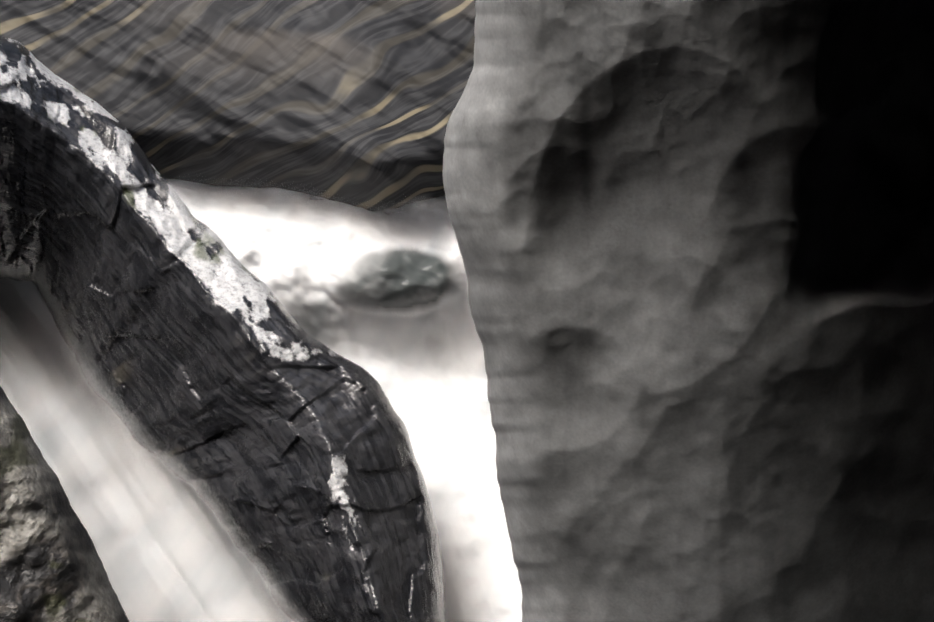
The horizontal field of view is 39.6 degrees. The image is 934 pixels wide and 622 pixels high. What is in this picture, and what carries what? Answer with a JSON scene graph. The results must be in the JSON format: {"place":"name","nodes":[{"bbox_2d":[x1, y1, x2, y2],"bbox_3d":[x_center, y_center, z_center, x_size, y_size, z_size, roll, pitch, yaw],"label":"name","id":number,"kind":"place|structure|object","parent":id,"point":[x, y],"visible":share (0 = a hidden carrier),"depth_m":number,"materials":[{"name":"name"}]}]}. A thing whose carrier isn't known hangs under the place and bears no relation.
{"place":"outdoors","nodes":[
{"label":"outdoors","id":0,"kind":"place"},
{"bbox_2d":[0,387,128,621],"bbox_3d":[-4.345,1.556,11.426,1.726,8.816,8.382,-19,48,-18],"label":"bank rock","id":1,"kind":"object","parent":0,"point":[52,569],"visible":1,"depth_m":7.46,"materials":[{"name":"grey stone"}]},
{"bbox_2d":[0,278,293,621],"bbox_3d":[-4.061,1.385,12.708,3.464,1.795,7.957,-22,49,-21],"label":"cascade water","id":2,"kind":"structure","parent":0,"point":[164,554],"depth_m":12.60,"materials":[{"name":"white liquid"}]},
{"bbox_2d":[0,35,445,621],"bbox_3d":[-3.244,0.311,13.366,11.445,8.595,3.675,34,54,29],"label":"channel rock","id":3,"kind":"object","parent":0,"point":[252,401],"visible":0.92,"depth_m":10.05,"materials":[{"name":"black stone"}]},
{"bbox_2d":[0,0,475,210],"bbox_3d":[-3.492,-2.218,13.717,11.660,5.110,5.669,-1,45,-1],"label":"bank rock","id":4,"kind":"object","parent":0,"point":[352,102],"visible":0.46,"depth_m":11.26,"materials":[{"name":"grey stone"}]},
{"bbox_2d":[60,174,461,621],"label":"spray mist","id":5,"kind":"structure","parent":0,"point":[239,254],"depth_m":10.69,"materials":[{"name":"white liquid"}]},
{"bbox_2d":[166,179,521,621],"bbox_3d":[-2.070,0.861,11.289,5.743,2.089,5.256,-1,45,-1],"label":"river water","id":6,"kind":"structure","parent":0,"point":[400,328],"depth_m":11.55,"materials":[{"name":"white liquid"}]},
{"bbox_2d":[443,0,933,621],"bbox_3d":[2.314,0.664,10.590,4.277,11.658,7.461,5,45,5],"label":"bank rock","id":7,"kind":"object","parent":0,"point":[695,238],"visible":1,"depth_m":5.86,"materials":[{"name":"stone"}]}
]}

